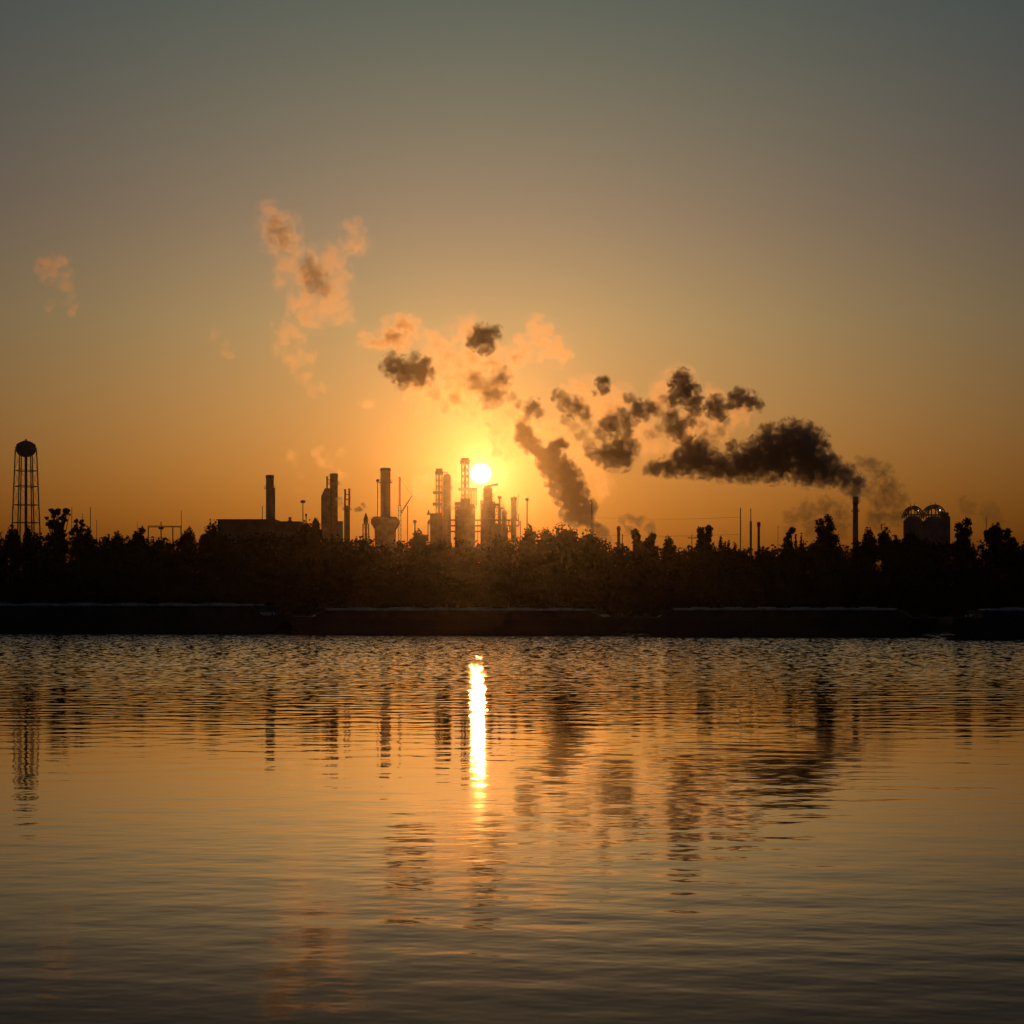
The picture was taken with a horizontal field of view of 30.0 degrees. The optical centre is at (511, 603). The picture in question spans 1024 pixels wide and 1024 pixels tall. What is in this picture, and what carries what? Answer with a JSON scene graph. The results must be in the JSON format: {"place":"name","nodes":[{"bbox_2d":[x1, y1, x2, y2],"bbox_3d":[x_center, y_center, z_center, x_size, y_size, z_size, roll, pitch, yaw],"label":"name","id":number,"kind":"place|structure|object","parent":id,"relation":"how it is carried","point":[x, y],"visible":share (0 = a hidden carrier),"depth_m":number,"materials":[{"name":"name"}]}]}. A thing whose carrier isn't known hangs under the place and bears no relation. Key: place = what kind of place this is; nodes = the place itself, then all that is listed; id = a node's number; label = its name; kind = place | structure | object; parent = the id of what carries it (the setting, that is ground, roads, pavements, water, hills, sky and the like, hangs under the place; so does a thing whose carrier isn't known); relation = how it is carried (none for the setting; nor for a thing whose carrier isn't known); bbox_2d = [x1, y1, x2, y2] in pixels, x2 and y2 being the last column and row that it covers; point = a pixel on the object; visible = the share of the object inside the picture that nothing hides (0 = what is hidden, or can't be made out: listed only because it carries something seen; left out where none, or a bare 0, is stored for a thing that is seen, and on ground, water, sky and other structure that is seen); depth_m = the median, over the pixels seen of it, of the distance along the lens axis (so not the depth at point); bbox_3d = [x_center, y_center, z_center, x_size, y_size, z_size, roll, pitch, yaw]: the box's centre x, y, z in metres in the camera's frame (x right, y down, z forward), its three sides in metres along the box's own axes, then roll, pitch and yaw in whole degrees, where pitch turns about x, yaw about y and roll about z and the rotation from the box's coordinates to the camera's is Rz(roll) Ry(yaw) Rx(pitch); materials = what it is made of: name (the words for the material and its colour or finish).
{"place":"outdoors","nodes":[
{"label":"outdoors","id":0,"kind":"place"},
{"bbox_2d":[11,439,40,540],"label":"water tower","id":1,"kind":"structure","parent":0,"point":[25,448],"depth_m":699.09,"materials":[{"name":"black metal"}]},
{"bbox_2d":[0,631,1023,1023],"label":"river water","id":2,"kind":"structure","parent":0,"point":[624,827],"depth_m":46.56,"materials":[{"name":"orange liquid"}]},
{"bbox_2d":[0,0,1023,583],"label":"sky","id":3,"kind":"structure","parent":0,"point":[666,266],"materials":[{"name":"orange"}]},
{"bbox_2d":[280,611,966,630],"bbox_3d":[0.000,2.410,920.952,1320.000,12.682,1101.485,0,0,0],"label":"riverbank ground","id":4,"kind":"structure","parent":0,"point":[633,627],"depth_m":388.72,"materials":[{"name":"green soil"}]},
{"bbox_2d":[0,523,23,595],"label":"riverside tree","id":5,"kind":"object","parent":4,"relation":"on","point":[13,534],"visible":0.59,"depth_m":427.29,"materials":[{"name":"green plant"}]},
{"bbox_2d":[19,523,37,587],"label":"riverside tree","id":6,"kind":"object","parent":4,"relation":"on","point":[28,532],"visible":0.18,"depth_m":429.48,"materials":[{"name":"green plant"}]},
{"bbox_2d":[44,508,77,572],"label":"riverside tree","id":7,"kind":"object","parent":4,"relation":"on","point":[56,526],"visible":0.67,"depth_m":419.34,"materials":[{"name":"green plant"}]},
{"bbox_2d":[73,518,85,582],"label":"riverside tree","id":8,"kind":"object","parent":4,"relation":"on","point":[80,532],"visible":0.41,"depth_m":423.55,"materials":[{"name":"green plant"}]},
{"bbox_2d":[83,526,95,554],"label":"riverside tree","id":9,"kind":"object","parent":4,"relation":"on","point":[88,533],"visible":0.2,"depth_m":431.54,"materials":[{"name":"green plant"}]},
{"bbox_2d":[111,531,126,569],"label":"riverside tree","id":10,"kind":"object","parent":4,"relation":"on","point":[118,536],"visible":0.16,"depth_m":429.36,"materials":[{"name":"green plant"}]},
{"bbox_2d":[134,525,146,572],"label":"riverside tree","id":11,"kind":"object","parent":4,"relation":"on","point":[139,533],"visible":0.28,"depth_m":429.74,"materials":[{"name":"green plant"}]},
{"bbox_2d":[148,522,180,543],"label":"pipe bridge","id":12,"kind":"structure","parent":4,"relation":"on","point":[161,528],"depth_m":639.73,"materials":[{"name":"metal"}]},
{"bbox_2d":[175,525,203,568],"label":"riverside tree","id":13,"kind":"object","parent":4,"relation":"on","point":[188,533],"visible":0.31,"depth_m":425.44,"materials":[{"name":"green plant"}]},
{"bbox_2d":[197,519,232,581],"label":"riverside tree","id":14,"kind":"object","parent":4,"relation":"on","point":[213,534],"visible":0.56,"depth_m":419.06,"materials":[{"name":"green plant"}]},
{"bbox_2d":[217,515,305,563],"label":"process hall","id":15,"kind":"structure","parent":4,"relation":"on","point":[236,527],"depth_m":640.00,"materials":[{"name":"metal"}]},
{"bbox_2d":[264,475,275,518],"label":"chimney stack","id":16,"kind":"object","parent":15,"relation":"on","point":[270,498],"visible":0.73,"depth_m":898.42,"materials":[{"name":"concrete"}]},
{"bbox_2d":[300,500,304,521],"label":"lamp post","id":17,"kind":"object","parent":4,"relation":"on","point":[302,501],"visible":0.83,"depth_m":879.91,"materials":[{"name":"metal"}]},
{"bbox_2d":[291,519,320,604],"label":"riverside tree","id":18,"kind":"object","parent":4,"relation":"on","point":[311,532],"visible":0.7,"depth_m":423.07,"materials":[{"name":"green plant"}]},
{"bbox_2d":[311,517,324,582],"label":"riverside tree","id":19,"kind":"object","parent":4,"relation":"on","point":[315,523],"visible":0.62,"depth_m":427.61,"materials":[{"name":"green plant"}]},
{"bbox_2d":[321,473,342,568],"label":"stepped stack","id":20,"kind":"object","parent":4,"relation":"on","point":[331,523],"visible":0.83,"depth_m":898.16,"materials":[{"name":"metal"}]},
{"bbox_2d":[342,488,351,545],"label":"twin column","id":21,"kind":"structure","parent":4,"relation":"on","point":[346,509],"depth_m":899.15,"materials":[{"name":"metal"}]},
{"bbox_2d":[344,536,380,574],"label":"riverside tree","id":22,"kind":"object","parent":4,"relation":"on","point":[354,546],"visible":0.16,"depth_m":430.05,"materials":[{"name":"green plant"}]},
{"bbox_2d":[362,513,368,541],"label":"vent stack","id":23,"kind":"object","parent":4,"relation":"on","point":[365,521],"visible":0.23,"depth_m":879.25,"materials":[{"name":"metal"}]},
{"bbox_2d":[376,479,378,545],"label":"vent pipe","id":24,"kind":"object","parent":4,"relation":"on","point":[377,480],"visible":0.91,"depth_m":893.81,"materials":[{"name":"metal"}]},
{"bbox_2d":[371,468,399,570],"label":"furnace stack","id":25,"kind":"object","parent":4,"relation":"on","point":[386,522],"visible":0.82,"depth_m":895.31,"materials":[{"name":"brown paint"}]},
{"bbox_2d":[398,477,411,554],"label":"lattice crane","id":26,"kind":"object","parent":4,"relation":"on","point":[400,480],"visible":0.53,"depth_m":879.64,"materials":[{"name":"metal"}]},
{"bbox_2d":[407,506,407,548],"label":"pole","id":27,"kind":"object","parent":4,"relation":"on","point":[407,525],"visible":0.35,"depth_m":879.79,"materials":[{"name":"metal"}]},
{"bbox_2d":[403,528,432,579],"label":"riverside tree","id":28,"kind":"object","parent":4,"relation":"on","point":[419,539],"visible":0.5,"depth_m":422.96,"materials":[{"name":"green plant"}]},
{"bbox_2d":[427,468,443,565],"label":"frame tower","id":29,"kind":"structure","parent":4,"relation":"on","point":[436,525],"depth_m":898.12,"materials":[{"name":"metal"}]},
{"bbox_2d":[443,472,452,570],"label":"distillation column","id":30,"kind":"structure","parent":4,"relation":"on","point":[447,506],"depth_m":903.40,"materials":[{"name":"metal"}]},
{"bbox_2d":[453,458,476,549],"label":"frame tower","id":31,"kind":"structure","parent":4,"relation":"on","point":[464,508],"depth_m":897.35,"materials":[{"name":"metal"}]},
{"bbox_2d":[427,513,520,544],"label":"pipe rack","id":32,"kind":"object","parent":4,"relation":"on","point":[477,525],"visible":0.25,"depth_m":911.10,"materials":[{"name":"metal"}]},
{"bbox_2d":[480,483,498,548],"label":"frame tower","id":33,"kind":"structure","parent":4,"relation":"on","point":[487,513],"depth_m":897.50,"materials":[{"name":"metal"}]},
{"bbox_2d":[491,496,507,546],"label":"slim column","id":34,"kind":"structure","parent":4,"relation":"on","point":[497,529],"depth_m":897.00,"materials":[{"name":"metal"}]},
{"bbox_2d":[500,508,508,553],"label":"distillation column","id":35,"kind":"structure","parent":4,"relation":"on","point":[504,513],"depth_m":889.07,"materials":[{"name":"grey metal"}]},
{"bbox_2d":[0,529,1023,617],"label":"riverside wood","id":36,"kind":"object","parent":4,"relation":"on","point":[495,577],"visible":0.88,"depth_m":408.08,"materials":[{"name":"black plant"}]},
{"bbox_2d":[510,497,516,563],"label":"square topped column","id":37,"kind":"structure","parent":4,"relation":"on","point":[513,512],"depth_m":898.78,"materials":[{"name":"grey metal"}]},
{"bbox_2d":[512,494,518,555],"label":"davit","id":38,"kind":"object","parent":4,"relation":"on","point":[516,518],"visible":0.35,"depth_m":894.89,"materials":[{"name":"metal"}]},
{"bbox_2d":[525,498,528,528],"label":"flare pipe","id":39,"kind":"object","parent":4,"relation":"on","point":[526,499],"visible":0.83,"depth_m":899.79,"materials":[{"name":"metal"}]},
{"bbox_2d":[519,523,539,561],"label":"riverside tree","id":40,"kind":"object","parent":4,"relation":"on","point":[532,533],"visible":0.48,"depth_m":423.40,"materials":[{"name":"green plant"}]},
{"bbox_2d":[536,526,554,555],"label":"riverside tree","id":41,"kind":"object","parent":4,"relation":"on","point":[547,531],"visible":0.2,"depth_m":427.51,"materials":[{"name":"green plant"}]},
{"bbox_2d":[523,521,601,605],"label":"riverside tree","id":42,"kind":"object","parent":4,"relation":"on","point":[567,536],"visible":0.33,"depth_m":416.47,"materials":[{"name":"black plant"}]},
{"bbox_2d":[589,500,593,536],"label":"hooked pipe","id":43,"kind":"object","parent":4,"relation":"on","point":[592,523],"visible":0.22,"depth_m":899.76,"materials":[{"name":"metal"}]},
{"bbox_2d":[577,527,610,570],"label":"riverside tree","id":44,"kind":"object","parent":4,"relation":"on","point":[595,538],"visible":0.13,"depth_m":429.10,"materials":[{"name":"green plant"}]},
{"bbox_2d":[616,526,620,545],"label":"vent stack","id":45,"kind":"object","parent":4,"relation":"on","point":[618,528],"visible":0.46,"depth_m":759.36,"materials":[{"name":"metal"}]},
{"bbox_2d":[629,528,647,573],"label":"riverside tree","id":46,"kind":"object","parent":4,"relation":"on","point":[639,545],"visible":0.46,"depth_m":423.35,"materials":[{"name":"green plant"}]},
{"bbox_2d":[644,532,656,572],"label":"riverside tree","id":47,"kind":"object","parent":4,"relation":"on","point":[649,541],"visible":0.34,"depth_m":429.61,"materials":[{"name":"green plant"}]},
{"bbox_2d":[655,535,680,575],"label":"riverside tree","id":48,"kind":"object","parent":4,"relation":"on","point":[669,542],"visible":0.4,"depth_m":427.59,"materials":[{"name":"green plant"}]},
{"bbox_2d":[693,526,713,573],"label":"riverside tree","id":49,"kind":"object","parent":4,"relation":"on","point":[702,552],"visible":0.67,"depth_m":419.20,"materials":[{"name":"green plant"}]},
{"bbox_2d":[704,525,717,569],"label":"riverside tree","id":50,"kind":"object","parent":4,"relation":"on","point":[708,535],"visible":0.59,"depth_m":423.37,"materials":[{"name":"green plant"}]},
{"bbox_2d":[712,535,739,606],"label":"riverside tree","id":51,"kind":"object","parent":4,"relation":"on","point":[723,547],"visible":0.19,"depth_m":425.03,"materials":[{"name":"green plant"}]},
{"bbox_2d":[740,508,740,549],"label":"mast","id":52,"kind":"object","parent":4,"relation":"on","point":[740,528],"visible":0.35,"depth_m":699.81,"materials":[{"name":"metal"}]},
{"bbox_2d":[750,508,751,559],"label":"mast","id":53,"kind":"object","parent":4,"relation":"on","point":[750,533],"visible":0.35,"depth_m":719.67,"materials":[{"name":"metal"}]},
{"bbox_2d":[757,522,760,550],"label":"short column","id":54,"kind":"structure","parent":4,"relation":"on","point":[758,533],"depth_m":619.65,"materials":[{"name":"metal"}]},
{"bbox_2d":[781,527,795,577],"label":"riverside tree","id":55,"kind":"object","parent":4,"relation":"on","point":[786,539],"visible":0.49,"depth_m":423.80,"materials":[{"name":"green plant"}]},
{"bbox_2d":[792,533,806,573],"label":"riverside tree","id":56,"kind":"object","parent":4,"relation":"on","point":[795,544],"visible":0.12,"depth_m":428.02,"materials":[{"name":"green plant"}]},
{"bbox_2d":[808,514,843,604],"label":"riverside tree","id":57,"kind":"object","parent":4,"relation":"on","point":[827,536],"visible":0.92,"depth_m":419.44,"materials":[{"name":"green plant"}]},
{"bbox_2d":[851,496,859,545],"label":"smoke stack","id":58,"kind":"object","parent":4,"relation":"on","point":[855,511],"visible":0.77,"depth_m":998.77,"materials":[{"name":"metal"}]},
{"bbox_2d":[851,527,879,592],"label":"riverside tree","id":59,"kind":"object","parent":4,"relation":"on","point":[867,537],"visible":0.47,"depth_m":423.26,"materials":[{"name":"green plant"}]},
{"bbox_2d":[872,523,900,573],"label":"riverside tree","id":60,"kind":"object","parent":4,"relation":"on","point":[884,535],"visible":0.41,"depth_m":427.21,"materials":[{"name":"black plant"}]},
{"bbox_2d":[902,503,922,540],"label":"domed vessel","id":61,"kind":"object","parent":4,"relation":"on","point":[912,523],"visible":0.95,"depth_m":956.94,"materials":[{"name":"grey paint"}]},
{"bbox_2d":[921,502,949,550],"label":"domed vessel","id":62,"kind":"object","parent":4,"relation":"on","point":[935,526],"visible":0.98,"depth_m":946.61,"materials":[{"name":"grey paint"}]},
{"bbox_2d":[949,518,973,614],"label":"riverside tree","id":63,"kind":"object","parent":4,"relation":"on","point":[963,534],"visible":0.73,"depth_m":419.60,"materials":[{"name":"black plant"}]},
{"bbox_2d":[983,522,1011,599],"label":"riverside tree","id":64,"kind":"object","parent":4,"relation":"on","point":[993,536],"visible":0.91,"depth_m":419.02,"materials":[{"name":"black plant"}]},
{"bbox_2d":[1002,528,1017,580],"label":"riverside tree","id":65,"kind":"object","parent":4,"relation":"on","point":[1007,535],"visible":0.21,"depth_m":425.33,"materials":[{"name":"black plant"}]},
{"label":"river surface","id":66,"kind":"structure","parent":0,"visible":0},
{"bbox_2d":[0,603,299,633],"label":"hopper barge","id":67,"kind":"object","parent":66,"relation":"on","point":[138,618],"visible":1,"depth_m":357.95,"materials":[{"name":"paint"}]},
{"bbox_2d":[289,607,633,634],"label":"hopper barge","id":68,"kind":"object","parent":66,"relation":"on","point":[480,621],"visible":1,"depth_m":340.24,"materials":[{"name":"paint"}]},
{"bbox_2d":[633,607,938,636],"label":"hopper barge","id":69,"kind":"object","parent":66,"relation":"on","point":[791,621],"visible":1,"depth_m":324.38,"materials":[{"name":"paint"}]},
{"bbox_2d":[944,613,1023,638],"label":"hopper barge","id":70,"kind":"object","parent":66,"relation":"on","point":[994,626],"visible":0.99,"depth_m":299.63,"materials":[{"name":"paint"}]}
]}

